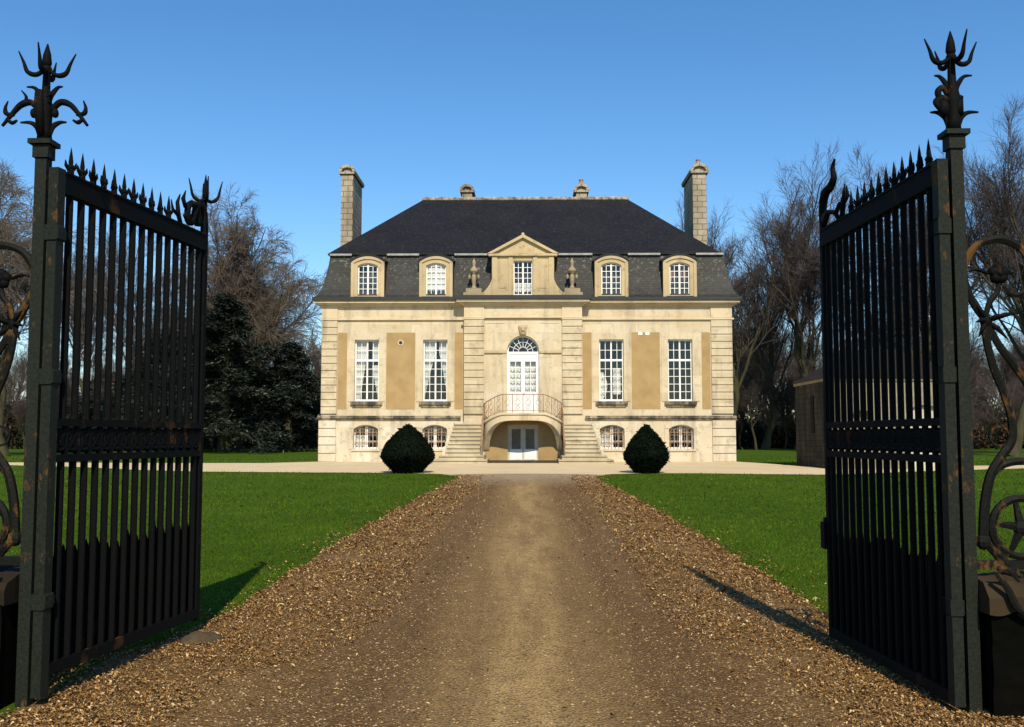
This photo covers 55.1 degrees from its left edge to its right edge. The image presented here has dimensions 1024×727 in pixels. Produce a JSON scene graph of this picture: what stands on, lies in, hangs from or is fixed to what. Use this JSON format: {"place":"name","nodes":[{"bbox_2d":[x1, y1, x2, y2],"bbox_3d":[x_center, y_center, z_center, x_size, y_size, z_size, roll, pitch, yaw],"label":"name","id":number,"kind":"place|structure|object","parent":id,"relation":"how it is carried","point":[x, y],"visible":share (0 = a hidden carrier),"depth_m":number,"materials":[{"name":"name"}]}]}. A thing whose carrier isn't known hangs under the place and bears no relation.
{"place":"outdoors","nodes":[
{"label":"outdoors","id":0,"kind":"place"},
{"bbox_2d":[0,474,1023,726],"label":"drive","id":1,"kind":"structure","parent":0,"point":[562,606],"depth_m":7.01,"materials":[{"name":"brown gravel"}]},
{"bbox_2d":[179,630,224,645],"bbox_3d":[-2.322,2.043,7.313,0.303,0.095,0.278,-2,-5,28],"label":"gate stop","id":2,"kind":"object","parent":1,"relation":"on","point":[197,636],"visible":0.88,"depth_m":7.25,"materials":[{"name":"grey stone"}]},
{"bbox_2d":[0,474,1023,726],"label":"leaf litter","id":3,"kind":"object","parent":1,"relation":"on","point":[428,510],"visible":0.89,"depth_m":7.88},
{"bbox_2d":[78,475,980,726],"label":"pebbles","id":4,"kind":"object","parent":1,"relation":"on","point":[504,707],"visible":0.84,"depth_m":6.47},
{"bbox_2d":[924,29,982,714],"bbox_3d":[2.586,0.103,5.631,0.246,4.135,0.240,-3,-5,37],"label":"gate post","id":5,"kind":"object","parent":1,"relation":"on","point":[949,107],"visible":1,"depth_m":5.62,"materials":[{"name":"black metal"}]},
{"bbox_2d":[819,139,965,706],"bbox_3d":[2.458,0.203,6.606,0.090,3.610,2.060,0,-4,-2],"label":"gate leaf","id":6,"kind":"object","parent":5,"relation":"attached to","point":[893,606],"visible":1,"depth_m":6.32,"materials":[{"name":"black metal"}]},
{"bbox_2d":[0,448,1023,716],"bbox_3d":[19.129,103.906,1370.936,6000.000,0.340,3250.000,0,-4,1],"label":"lawn","id":7,"kind":"structure","parent":0,"point":[766,456],"depth_m":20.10,"materials":[{"name":"green plant"}]},
{"bbox_2d":[0,565,19,709],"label":"plinth wall","id":8,"kind":"structure","parent":7,"relation":"on","point":[9,587],"depth_m":5.68,"materials":[{"name":"stone"}]},
{"bbox_2d":[0,241,30,564],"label":"scroll panel","id":9,"kind":"object","parent":8,"relation":"on","point":[10,535],"visible":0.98,"depth_m":5.84,"materials":[{"name":"metal"}]},
{"bbox_2d":[5,393,22,409],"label":"young tree","id":10,"kind":"object","parent":7,"relation":"on","point":[12,400],"visible":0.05,"depth_m":101.89,"materials":[{"name":"brown plant"}]},
{"bbox_2d":[3,397,25,448],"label":"shrub","id":11,"kind":"object","parent":7,"relation":"on","point":[6,422],"visible":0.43,"depth_m":97.62,"materials":[{"name":"plant"}]},
{"bbox_2d":[2,351,26,390],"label":"bare tree","id":12,"kind":"object","parent":7,"relation":"on","point":[20,374],"visible":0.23,"depth_m":149.27,"materials":[{"name":"brown plant"}]},
{"bbox_2d":[5,370,24,418],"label":"young tree","id":13,"kind":"object","parent":7,"relation":"on","point":[8,383],"visible":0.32,"depth_m":96.04,"materials":[{"name":"brown plant"}]},
{"bbox_2d":[5,388,25,408],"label":"young tree","id":14,"kind":"object","parent":7,"relation":"on","point":[7,397],"visible":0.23,"depth_m":104.32,"materials":[{"name":"brown plant"}]},
{"bbox_2d":[6,341,27,403],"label":"bare tree","id":15,"kind":"object","parent":7,"relation":"on","point":[19,360],"visible":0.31,"depth_m":163.35,"materials":[{"name":"brown plant"}]},
{"bbox_2d":[9,391,25,448],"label":"young tree","id":16,"kind":"object","parent":7,"relation":"on","point":[20,411],"visible":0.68,"depth_m":96.38,"materials":[{"name":"brown plant"}]},
{"bbox_2d":[6,417,58,448],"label":"shrub","id":17,"kind":"object","parent":7,"relation":"on","point":[19,433],"visible":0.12,"depth_m":97.60,"materials":[{"name":"plant"}]},
{"bbox_2d":[1,42,88,706],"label":"gate post","id":18,"kind":"object","parent":7,"relation":"on","point":[44,111],"visible":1,"depth_m":5.81,"materials":[{"name":"black metal"}]},
{"bbox_2d":[30,147,222,698],"bbox_3d":[-2.587,0.212,6.794,0.222,3.590,2.090,-1,-4,9],"label":"gate leaf","id":19,"kind":"object","parent":18,"relation":"attached to","point":[94,598],"visible":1,"depth_m":6.51,"materials":[{"name":"black metal"}]},
{"bbox_2d":[16,363,80,408],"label":"young tree","id":20,"kind":"object","parent":7,"relation":"on","point":[69,395],"visible":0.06,"depth_m":97.13,"materials":[{"name":"brown plant"}]},
{"bbox_2d":[15,341,83,388],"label":"bare tree","id":21,"kind":"object","parent":7,"relation":"on","point":[69,363],"visible":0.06,"depth_m":150.09,"materials":[{"name":"brown plant"}]},
{"bbox_2d":[0,158,116,455],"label":"bare tree","id":22,"kind":"object","parent":7,"relation":"on","point":[15,263],"visible":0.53,"depth_m":61.78,"materials":[{"name":"brown plant"}]},
{"bbox_2d":[66,397,70,416],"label":"young tree","id":23,"kind":"object","parent":7,"relation":"on","point":[67,412],"visible":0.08,"depth_m":99.67,"materials":[{"name":"brown plant"}]},
{"bbox_2d":[58,376,80,416],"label":"young tree","id":24,"kind":"object","parent":7,"relation":"on","point":[68,392],"visible":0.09,"depth_m":101.93,"materials":[{"name":"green plant"}]},
{"bbox_2d":[58,371,141,428],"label":"conifer","id":25,"kind":"object","parent":7,"relation":"on","point":[91,409],"visible":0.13,"depth_m":89.64,"materials":[{"name":"green plant"}]},
{"bbox_2d":[59,216,145,392],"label":"bare tree","id":26,"kind":"object","parent":7,"relation":"on","point":[83,315],"visible":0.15,"depth_m":91.99,"materials":[{"name":"brown plant"}]},
{"bbox_2d":[90,353,131,417],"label":"young tree","id":27,"kind":"object","parent":7,"relation":"on","point":[102,391],"visible":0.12,"depth_m":89.67,"materials":[{"name":"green plant"}]},
{"bbox_2d":[104,349,132,377],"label":"bare tree","id":28,"kind":"object","parent":7,"relation":"on","point":[122,367],"visible":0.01,"depth_m":145.66,"materials":[{"name":"brown plant"}]},
{"bbox_2d":[69,230,194,420],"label":"bare tree","id":29,"kind":"object","parent":7,"relation":"on","point":[125,306],"visible":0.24,"depth_m":85.14,"materials":[{"name":"brown plant"}]},
{"bbox_2d":[92,329,231,450],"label":"cedar tree","id":30,"kind":"object","parent":7,"relation":"on","point":[213,446],"visible":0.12,"depth_m":83.39,"materials":[{"name":"green plant"}]},
{"bbox_2d":[114,245,306,449],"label":"bare tree","id":31,"kind":"object","parent":7,"relation":"on","point":[209,303],"visible":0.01,"depth_m":93.24,"materials":[{"name":"brown plant"}]},
{"bbox_2d":[132,290,317,453],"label":"conifer","id":32,"kind":"object","parent":7,"relation":"on","point":[226,322],"visible":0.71,"depth_m":75.49,"materials":[{"name":"green plant"}]},
{"bbox_2d":[162,183,327,449],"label":"bare tree","id":33,"kind":"object","parent":7,"relation":"on","point":[221,269],"visible":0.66,"depth_m":86.72,"materials":[{"name":"brown plant"}]},
{"bbox_2d":[178,253,319,449],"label":"bare tree","id":34,"kind":"object","parent":7,"relation":"on","point":[274,305],"visible":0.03,"depth_m":96.52,"materials":[{"name":"brown plant"}]},
{"bbox_2d":[233,338,320,452],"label":"conifer","id":35,"kind":"object","parent":7,"relation":"on","point":[289,368],"visible":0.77,"depth_m":79.23,"materials":[{"name":"green plant"}]},
{"bbox_2d":[265,326,320,402],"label":"bare tree","id":36,"kind":"object","parent":7,"relation":"on","point":[303,347],"visible":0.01,"depth_m":149.20,"materials":[{"name":"brown plant"}]},
{"bbox_2d":[273,325,321,398],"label":"bare tree","id":37,"kind":"object","parent":7,"relation":"on","point":[317,361],"visible":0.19,"depth_m":105.85,"materials":[{"name":"brown plant"}]},
{"bbox_2d":[295,429,317,448],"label":"shrub","id":38,"kind":"object","parent":7,"relation":"on","point":[305,442],"visible":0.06,"depth_m":101.58,"materials":[{"name":"green plant"}]},
{"bbox_2d":[312,159,741,463],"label":"manor house","id":39,"kind":"structure","parent":7,"relation":"on","point":[468,326],"depth_m":48.13,"materials":[{"name":"stone"}]},
{"bbox_2d":[349,422,382,450],"bbox_3d":[-7.135,3.566,48.089,1.640,1.440,0.495,0,-4,1],"label":"basement window","id":40,"kind":"structure","parent":39,"relation":"in","point":[360,441],"depth_m":47.97,"materials":[{"name":"white paint"}]},
{"bbox_2d":[348,333,385,406],"bbox_3d":[-7.135,0.336,48.341,1.840,3.640,0.515,0,-4,1],"label":"window","id":41,"kind":"structure","parent":39,"relation":"in","point":[358,350],"depth_m":48.30,"materials":[{"name":"white paint"}]},
{"bbox_2d":[418,421,449,450],"bbox_3d":[-3.766,3.558,47.975,1.640,1.440,0.360,0,-4,1],"label":"basement window","id":42,"kind":"structure","parent":39,"relation":"in","point":[435,424],"depth_m":47.98,"materials":[{"name":"white paint"}]},
{"bbox_2d":[416,333,453,406],"bbox_3d":[-3.765,0.332,48.294,1.840,3.640,0.515,0,-4,1],"label":"window","id":43,"kind":"structure","parent":39,"relation":"in","point":[446,340],"depth_m":48.25,"materials":[{"name":"white paint"}]},
{"bbox_2d":[507,336,538,412],"bbox_3d":[0.541,0.569,47.973,1.560,3.840,0.350,0,-4,1],"label":"front door","id":44,"kind":"structure","parent":39,"relation":"in","point":[522,367],"depth_m":47.92,"materials":[{"name":"white paint"}]},
{"bbox_2d":[508,425,537,459],"bbox_3d":[0.539,3.820,47.589,1.480,1.700,0.072,0,-4,1],"label":"lower door","id":45,"kind":"structure","parent":39,"relation":"in","point":[522,439],"depth_m":47.57,"materials":[{"name":"grey paint"}]},
{"bbox_2d":[592,333,630,406],"bbox_3d":[4.874,0.325,48.199,1.840,3.640,0.565,0,-4,1],"label":"window","id":46,"kind":"structure","parent":39,"relation":"in","point":[599,379],"depth_m":48.12,"materials":[{"name":"white paint"}]},
{"bbox_2d":[596,421,628,450],"bbox_3d":[4.874,3.554,47.923,1.640,1.440,0.495,0,-4,1],"label":"basement window","id":47,"kind":"structure","parent":39,"relation":"in","point":[606,437],"depth_m":47.86,"materials":[{"name":"white paint"}]},
{"bbox_2d":[661,333,699,406],"bbox_3d":[8.233,0.314,48.050,1.840,3.640,0.360,0,-4,1],"label":"window","id":48,"kind":"structure","parent":39,"relation":"in","point":[694,343],"depth_m":48.04,"materials":[{"name":"white paint"}]},
{"bbox_2d":[664,421,698,450],"bbox_3d":[8.233,3.545,47.809,1.640,1.440,0.360,0,-4,1],"label":"basement window","id":49,"kind":"structure","parent":39,"relation":"in","point":[666,431],"depth_m":47.70,"materials":[{"name":"white paint"}]},
{"bbox_2d":[675,188,819,416],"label":"bare tree","id":50,"kind":"object","parent":7,"relation":"on","point":[741,308],"visible":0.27,"depth_m":83.20,"materials":[{"name":"brown plant"}]},
{"bbox_2d":[733,381,762,449],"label":"young tree","id":51,"kind":"object","parent":7,"relation":"on","point":[740,416],"visible":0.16,"depth_m":92.35,"materials":[{"name":"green plant"}]},
{"bbox_2d":[736,417,762,447],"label":"shrub","id":52,"kind":"object","parent":7,"relation":"on","point":[744,428],"depth_m":108.30,"materials":[{"name":"green plant"}]},
{"bbox_2d":[735,418,766,448],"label":"shrub","id":53,"kind":"object","parent":7,"relation":"on","point":[748,442],"visible":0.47,"depth_m":100.37,"materials":[{"name":"green plant"}]},
{"bbox_2d":[733,324,779,412],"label":"bare tree","id":54,"kind":"object","parent":7,"relation":"on","point":[746,361],"visible":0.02,"depth_m":118.78,"materials":[{"name":"brown plant"}]},
{"bbox_2d":[733,358,781,449],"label":"young tree","id":55,"kind":"object","parent":7,"relation":"on","point":[752,398],"visible":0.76,"depth_m":89.46,"materials":[{"name":"brown plant"}]},
{"bbox_2d":[745,407,778,444],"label":"shrub","id":56,"kind":"object","parent":7,"relation":"on","point":[756,416],"visible":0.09,"depth_m":108.81,"materials":[{"name":"green plant"}]},
{"bbox_2d":[735,322,797,418],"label":"bare tree","id":57,"kind":"object","parent":7,"relation":"on","point":[754,364],"visible":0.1,"depth_m":114.07,"materials":[{"name":"brown plant"}]},
{"bbox_2d":[753,392,784,432],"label":"young tree","id":58,"kind":"object","parent":7,"relation":"on","point":[768,418],"visible":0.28,"depth_m":100.04,"materials":[{"name":"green plant"}]},
{"bbox_2d":[754,414,794,447],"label":"shrub","id":59,"kind":"object","parent":7,"relation":"on","point":[774,440],"visible":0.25,"depth_m":103.42,"materials":[{"name":"green plant"}]},
{"bbox_2d":[729,230,820,449],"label":"bare tree","id":60,"kind":"object","parent":7,"relation":"on","point":[769,367],"visible":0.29,"depth_m":91.17,"materials":[{"name":"brown plant"}]},
{"bbox_2d":[768,373,797,449],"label":"young tree","id":61,"kind":"object","parent":7,"relation":"on","point":[785,415],"visible":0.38,"depth_m":93.75,"materials":[{"name":"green plant"}]},
{"bbox_2d":[773,326,796,390],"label":"bare tree","id":62,"kind":"object","parent":7,"relation":"on","point":[784,360],"visible":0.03,"depth_m":132.73,"materials":[{"name":"brown plant"}]},
{"bbox_2d":[779,415,795,448],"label":"shrub","id":63,"kind":"object","parent":7,"relation":"on","point":[791,435],"visible":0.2,"depth_m":96.03,"materials":[{"name":"green plant"}]},
{"bbox_2d":[773,368,802,449],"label":"young tree","id":64,"kind":"object","parent":7,"relation":"on","point":[790,399],"visible":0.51,"depth_m":91.59,"materials":[{"name":"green plant"}]},
{"bbox_2d":[784,365,801,414],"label":"young tree","id":65,"kind":"object","parent":7,"relation":"on","point":[793,376],"visible":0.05,"depth_m":99.38,"materials":[{"name":"brown plant"}]},
{"bbox_2d":[716,135,871,449],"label":"bare tree","id":66,"kind":"object","parent":7,"relation":"on","point":[798,237],"visible":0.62,"depth_m":82.39,"materials":[{"name":"brown plant"}]},
{"bbox_2d":[774,325,821,411],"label":"bare tree","id":67,"kind":"object","parent":7,"relation":"on","point":[788,367],"visible":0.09,"depth_m":131.57,"materials":[{"name":"brown plant"}]},
{"bbox_2d":[780,338,822,380],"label":"bare tree","id":68,"kind":"object","parent":7,"relation":"on","point":[810,359],"visible":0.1,"depth_m":129.96,"materials":[{"name":"brown plant"}]},
{"bbox_2d":[786,185,929,382],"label":"bare tree","id":69,"kind":"object","parent":7,"relation":"on","point":[806,272],"visible":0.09,"depth_m":80.25,"materials":[{"name":"brown plant"}]},
{"bbox_2d":[833,316,920,357],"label":"bare tree","id":70,"kind":"object","parent":7,"relation":"on","point":[879,346],"visible":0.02,"depth_m":111.89,"materials":[{"name":"brown plant"}]},
{"bbox_2d":[842,139,1018,357],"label":"bare tree","id":71,"kind":"object","parent":7,"relation":"on","point":[865,166],"visible":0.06,"depth_m":75.35,"materials":[{"name":"brown plant"}]},
{"bbox_2d":[903,314,974,361],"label":"bare tree","id":72,"kind":"object","parent":7,"relation":"on","point":[930,342],"visible":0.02,"depth_m":113.47,"materials":[{"name":"brown plant"}]},
{"bbox_2d":[912,307,1003,387],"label":"bare tree","id":73,"kind":"object","parent":7,"relation":"on","point":[979,343],"visible":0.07,"depth_m":123.01,"materials":[{"name":"brown plant"}]},
{"bbox_2d":[899,94,1023,455],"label":"bare tree","id":74,"kind":"object","parent":7,"relation":"on","point":[1002,207],"visible":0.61,"depth_m":60.55,"materials":[{"name":"brown plant"}]},
{"bbox_2d":[930,350,995,402],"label":"bare tree","id":75,"kind":"object","parent":7,"relation":"on","point":[974,377],"visible":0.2,"depth_m":119.98,"materials":[{"name":"brown plant"}]},
{"bbox_2d":[972,399,984,428],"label":"young tree","id":76,"kind":"object","parent":7,"relation":"on","point":[973,417],"visible":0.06,"depth_m":90.14,"materials":[{"name":"brown plant"}]},
{"bbox_2d":[972,413,991,448],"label":"shrub","id":77,"kind":"object","parent":7,"relation":"on","point":[984,427],"visible":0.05,"depth_m":100.56,"materials":[{"name":"plant"}]},
{"bbox_2d":[973,423,993,448],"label":"shrub","id":78,"kind":"object","parent":7,"relation":"on","point":[981,443],"visible":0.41,"depth_m":98.85,"materials":[{"name":"plant"}]},
{"bbox_2d":[971,365,998,399],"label":"bare tree","id":79,"kind":"object","parent":7,"relation":"on","point":[981,381],"visible":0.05,"depth_m":146.49,"materials":[{"name":"brown plant"}]},
{"bbox_2d":[972,398,999,447],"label":"young tree","id":80,"kind":"object","parent":7,"relation":"on","point":[979,406],"visible":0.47,"depth_m":101.42,"materials":[{"name":"brown plant"}]},
{"bbox_2d":[972,397,1006,448],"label":"shrub","id":81,"kind":"object","parent":7,"relation":"on","point":[992,447],"visible":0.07,"depth_m":102.23,"materials":[{"name":"plant"}]},
{"bbox_2d":[968,151,1023,345],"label":"bare tree","id":82,"kind":"object","parent":7,"relation":"on","point":[1008,297],"visible":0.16,"depth_m":70.35,"materials":[{"name":"brown plant"}]},
{"bbox_2d":[971,370,1022,449],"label":"young tree","id":83,"kind":"object","parent":7,"relation":"on","point":[984,396],"visible":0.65,"depth_m":92.53,"materials":[{"name":"brown plant"}]},
{"bbox_2d":[975,332,1022,399],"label":"bare tree","id":84,"kind":"object","parent":7,"relation":"on","point":[1001,371],"visible":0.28,"depth_m":123.19,"materials":[{"name":"brown plant"}]},
{"bbox_2d":[978,566,1023,719],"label":"plinth wall","id":85,"kind":"structure","parent":7,"relation":"on","point":[1001,604],"depth_m":5.40,"materials":[{"name":"stone"}]},
{"bbox_2d":[966,235,1023,577],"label":"scroll panel","id":86,"kind":"object","parent":85,"relation":"on","point":[998,550],"visible":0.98,"depth_m":5.62,"materials":[{"name":"metal"}]},
{"bbox_2d":[984,325,1023,412],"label":"bare tree","id":87,"kind":"object","parent":7,"relation":"on","point":[1001,358],"visible":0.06,"depth_m":150.40,"materials":[{"name":"brown plant"}]},
{"bbox_2d":[990,340,1023,393],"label":"bare tree","id":88,"kind":"object","parent":7,"relation":"on","point":[1006,364],"visible":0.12,"depth_m":123.21,"materials":[{"name":"brown plant"}]},
{"bbox_2d":[992,420,1023,447],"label":"shrub","id":89,"kind":"object","parent":7,"relation":"on","point":[1003,436],"visible":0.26,"depth_m":102.26,"materials":[{"name":"plant"}]},
{"bbox_2d":[996,370,1023,409],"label":"young tree","id":90,"kind":"object","parent":7,"relation":"on","point":[1012,384],"visible":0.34,"depth_m":105.50,"materials":[{"name":"brown plant"}]},
{"bbox_2d":[999,392,1022,424],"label":"young tree","id":91,"kind":"object","parent":7,"relation":"on","point":[1016,403],"visible":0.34,"depth_m":89.53,"materials":[{"name":"brown plant"}]},
{"bbox_2d":[1006,323,1023,369],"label":"bare tree","id":92,"kind":"object","parent":7,"relation":"on","point":[1013,335],"visible":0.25,"depth_m":124.38,"materials":[{"name":"brown plant"}]},
{"bbox_2d":[1010,337,1023,371],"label":"bare tree","id":93,"kind":"object","parent":7,"relation":"on","point":[1022,350],"visible":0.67,"depth_m":114.34,"materials":[{"name":"brown plant"}]},
{"bbox_2d":[0,0,1023,411],"label":"sky","id":94,"kind":"structure","parent":0,"point":[423,98],"materials":[{"name":"blue"}]},
{"bbox_2d":[8,462,1023,474],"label":"forecourt","id":95,"kind":"structure","parent":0,"point":[602,469],"depth_m":38.74,"materials":[{"name":"beige gravel"}]},
{"bbox_2d":[380,424,434,473],"bbox_3d":[-3.744,3.079,35.077,2.049,1.919,2.118,0,-4,1],"label":"clipped yew","id":96,"kind":"object","parent":95,"relation":"on","point":[407,449],"visible":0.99,"depth_m":34.53,"materials":[{"name":"green plant"}]},
{"bbox_2d":[622,424,670,473],"bbox_3d":[4.745,3.079,35.011,1.739,1.911,1.709,2,-5,-25],"label":"clipped yew","id":97,"kind":"object","parent":95,"relation":"on","point":[646,451],"visible":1,"depth_m":34.52,"materials":[{"name":"green plant"}]},
{"bbox_2d":[792,349,971,468],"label":"outbuilding","id":98,"kind":"structure","parent":95,"relation":"on","point":[810,449],"depth_m":40.09,"materials":[{"name":"stone"}]},
{"bbox_2d":[810,395,814,432],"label":"slit window","id":99,"kind":"structure","parent":98,"relation":"in","point":[811,397],"depth_m":40.28,"materials":[{"name":"black metal"}]},
{"bbox_2d":[910,406,934,468],"bbox_3d":[16.138,2.911,38.479,1.160,2.450,0.060,0,-4,1],"label":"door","id":100,"kind":"structure","parent":98,"relation":"in","point":[922,406],"depth_m":38.51,"materials":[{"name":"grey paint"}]}
]}

